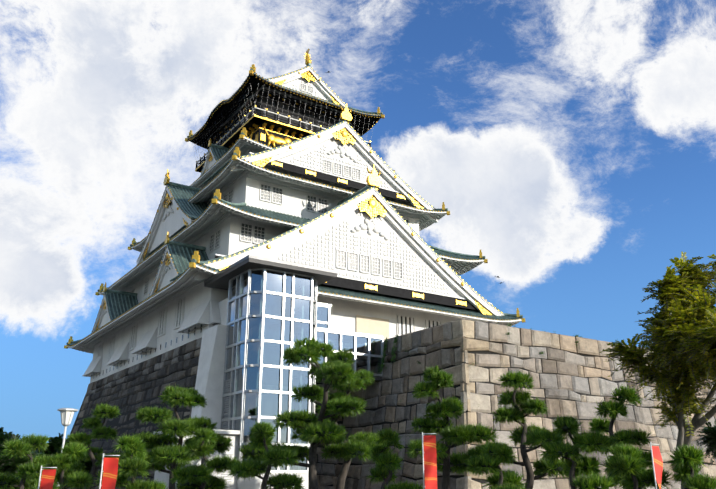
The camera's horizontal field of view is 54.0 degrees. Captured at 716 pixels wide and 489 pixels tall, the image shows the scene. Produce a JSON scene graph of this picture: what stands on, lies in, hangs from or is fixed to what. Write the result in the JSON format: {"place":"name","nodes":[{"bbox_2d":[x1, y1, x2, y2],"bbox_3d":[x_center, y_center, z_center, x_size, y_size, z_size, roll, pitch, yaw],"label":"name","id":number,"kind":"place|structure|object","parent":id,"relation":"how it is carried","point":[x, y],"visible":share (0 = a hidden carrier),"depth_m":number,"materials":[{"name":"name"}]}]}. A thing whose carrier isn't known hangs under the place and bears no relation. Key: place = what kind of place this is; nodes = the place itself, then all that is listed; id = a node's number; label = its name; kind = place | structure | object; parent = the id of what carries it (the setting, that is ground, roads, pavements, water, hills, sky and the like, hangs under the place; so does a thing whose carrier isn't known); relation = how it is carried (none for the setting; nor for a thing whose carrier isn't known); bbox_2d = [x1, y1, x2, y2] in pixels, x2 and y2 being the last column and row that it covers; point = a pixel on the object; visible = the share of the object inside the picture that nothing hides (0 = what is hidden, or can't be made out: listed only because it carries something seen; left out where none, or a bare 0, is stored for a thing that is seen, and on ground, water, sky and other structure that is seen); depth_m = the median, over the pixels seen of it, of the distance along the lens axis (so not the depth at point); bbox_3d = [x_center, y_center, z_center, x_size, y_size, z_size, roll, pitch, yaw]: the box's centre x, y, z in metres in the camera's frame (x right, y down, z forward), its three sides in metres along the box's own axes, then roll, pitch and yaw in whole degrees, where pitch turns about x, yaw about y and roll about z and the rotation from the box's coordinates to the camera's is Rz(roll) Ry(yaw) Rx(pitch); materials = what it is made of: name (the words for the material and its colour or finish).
{"place":"outdoors","nodes":[
{"label":"outdoors","id":0,"kind":"place"},
{"bbox_2d":[18,451,44,488],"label":"tree","id":1,"kind":"object","parent":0,"point":[40,455],"depth_m":52.41,"materials":[{"name":"green plant"}]},
{"bbox_2d":[0,0,715,442],"label":"sky","id":2,"kind":"structure","parent":0,"point":[570,144],"materials":[{"name":"blue"}]},
{"bbox_2d":[333,319,715,488],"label":"stone wall","id":3,"kind":"structure","parent":0,"point":[569,377],"depth_m":57.10,"materials":[{"name":"beige stone"}]},
{"bbox_2d":[379,322,646,468],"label":"wall plants","id":4,"kind":"object","parent":3,"relation":"attached to","point":[393,353],"depth_m":60.63,"materials":[{"name":"green plant"}]},
{"label":"ground","id":5,"kind":"structure","parent":0,"visible":0},
{"bbox_2d":[0,427,11,443],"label":"tree","id":6,"kind":"object","parent":5,"relation":"on","point":[3,436],"visible":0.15,"depth_m":67.71,"materials":[{"name":"green plant"}]},
{"bbox_2d":[0,433,38,482],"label":"tree","id":7,"kind":"object","parent":5,"relation":"on","point":[8,465],"visible":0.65,"depth_m":39.82,"materials":[{"name":"green plant"}]},
{"bbox_2d":[0,433,56,488],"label":"pine","id":8,"kind":"object","parent":5,"relation":"on","point":[24,445],"visible":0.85,"depth_m":34.29,"materials":[{"name":"green plant"}]},
{"bbox_2d":[38,466,56,488],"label":"banner","id":9,"kind":"object","parent":5,"relation":"on","point":[47,478],"visible":1,"depth_m":22.66,"materials":[{"name":"red fabric"}]},
{"bbox_2d":[35,433,70,484],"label":"tree","id":10,"kind":"object","parent":5,"relation":"on","point":[55,445],"visible":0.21,"depth_m":61.41,"materials":[{"name":"green plant"}]},
{"bbox_2d":[30,441,95,488],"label":"pine","id":11,"kind":"object","parent":5,"relation":"on","point":[65,475],"visible":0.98,"depth_m":31.62,"materials":[{"name":"green plant"}]},
{"bbox_2d":[57,408,77,485],"bbox_3d":[-16.483,11.835,39.056,1.035,5.317,1.035,12,-22,-32],"label":"lamp post","id":12,"kind":"object","parent":5,"relation":"on","point":[67,414],"visible":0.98,"depth_m":39.49,"materials":[{"name":"white metal"}]},
{"bbox_2d":[71,453,96,488],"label":"tree","id":13,"kind":"object","parent":5,"relation":"on","point":[88,465],"visible":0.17,"depth_m":75.70,"materials":[{"name":"green plant"}]},
{"bbox_2d":[65,403,123,488],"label":"pine","id":14,"kind":"object","parent":5,"relation":"on","point":[100,431],"visible":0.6,"depth_m":47.03,"materials":[{"name":"green plant"}]},
{"bbox_2d":[99,453,119,488],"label":"banner","id":15,"kind":"object","parent":5,"relation":"on","point":[109,467],"visible":1,"depth_m":21.58,"materials":[{"name":"red fabric"}]},
{"bbox_2d":[93,434,167,488],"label":"pine","id":16,"kind":"object","parent":5,"relation":"on","point":[132,463],"visible":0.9,"depth_m":30.83,"materials":[{"name":"green plant"}]},
{"bbox_2d":[120,384,232,488],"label":"pine","id":17,"kind":"object","parent":5,"relation":"on","point":[165,447],"visible":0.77,"depth_m":43.52,"materials":[{"name":"green plant"}]},
{"bbox_2d":[56,337,347,488],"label":"stone base","id":18,"kind":"object","parent":5,"relation":"on","point":[129,392],"visible":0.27,"depth_m":69.69,"materials":[{"name":"black stone"}]},
{"bbox_2d":[64,49,524,382],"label":"castle","id":19,"kind":"structure","parent":18,"relation":"on","point":[293,167],"depth_m":75.28,"materials":[{"name":"paint"}]},
{"bbox_2d":[169,427,238,488],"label":"pine","id":20,"kind":"object","parent":5,"relation":"on","point":[195,477],"visible":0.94,"depth_m":37.23,"materials":[{"name":"green plant"}]},
{"bbox_2d":[227,421,305,488],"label":"pine","id":21,"kind":"object","parent":5,"relation":"on","point":[262,435],"visible":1,"depth_m":33.90,"materials":[{"name":"green plant"}]},
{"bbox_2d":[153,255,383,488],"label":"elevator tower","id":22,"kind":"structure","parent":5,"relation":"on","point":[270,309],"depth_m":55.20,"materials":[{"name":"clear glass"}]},
{"bbox_2d":[239,337,366,488],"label":"pine","id":23,"kind":"object","parent":5,"relation":"on","point":[314,430],"visible":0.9,"depth_m":41.26,"materials":[{"name":"green plant"}]},
{"bbox_2d":[290,347,386,488],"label":"pine","id":24,"kind":"object","parent":5,"relation":"on","point":[359,444],"visible":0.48,"depth_m":44.99,"materials":[{"name":"green plant"}]},
{"bbox_2d":[366,427,422,488],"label":"pine","id":25,"kind":"object","parent":5,"relation":"on","point":[385,460],"visible":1,"depth_m":32.32,"materials":[{"name":"green plant"}]},
{"bbox_2d":[422,432,436,488],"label":"banner","id":26,"kind":"object","parent":5,"relation":"on","point":[429,454],"visible":1,"depth_m":25.66,"materials":[{"name":"red fabric"}]},
{"bbox_2d":[405,365,498,488],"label":"pine","id":27,"kind":"object","parent":5,"relation":"on","point":[447,408],"visible":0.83,"depth_m":38.11,"materials":[{"name":"green plant"}]},
{"bbox_2d":[463,440,531,488],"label":"pine","id":28,"kind":"object","parent":5,"relation":"on","point":[499,477],"visible":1,"depth_m":27.95,"materials":[{"name":"green plant"}]},
{"bbox_2d":[459,369,568,488],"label":"pine","id":29,"kind":"object","parent":5,"relation":"on","point":[523,435],"visible":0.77,"depth_m":36.74,"materials":[{"name":"green plant"}]},
{"bbox_2d":[537,414,614,488],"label":"pine","id":30,"kind":"object","parent":5,"relation":"on","point":[577,465],"visible":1,"depth_m":28.15,"materials":[{"name":"green plant"}]},
{"bbox_2d":[585,384,652,488],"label":"pine","id":31,"kind":"object","parent":5,"relation":"on","point":[614,409],"visible":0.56,"depth_m":33.23,"materials":[{"name":"green plant"}]},
{"bbox_2d":[600,441,674,488],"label":"pine","id":32,"kind":"object","parent":5,"relation":"on","point":[626,462],"visible":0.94,"depth_m":24.94,"materials":[{"name":"green plant"}]},
{"bbox_2d":[650,442,662,488],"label":"banner","id":33,"kind":"object","parent":5,"relation":"on","point":[657,461],"visible":1,"depth_m":22.27,"materials":[{"name":"red fabric"}]},
{"bbox_2d":[599,251,715,488],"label":"tree","id":34,"kind":"object","parent":5,"relation":"on","point":[681,326],"visible":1,"depth_m":26.57,"materials":[{"name":"green plant"}]},
{"bbox_2d":[666,442,715,488],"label":"pine","id":35,"kind":"object","parent":5,"relation":"on","point":[686,460],"visible":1,"depth_m":24.09,"materials":[{"name":"green plant"}]},
{"bbox_2d":[695,419,715,464],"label":"tree","id":36,"kind":"object","parent":5,"relation":"on","point":[709,438],"visible":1,"depth_m":32.10,"materials":[{"name":"green plant"}]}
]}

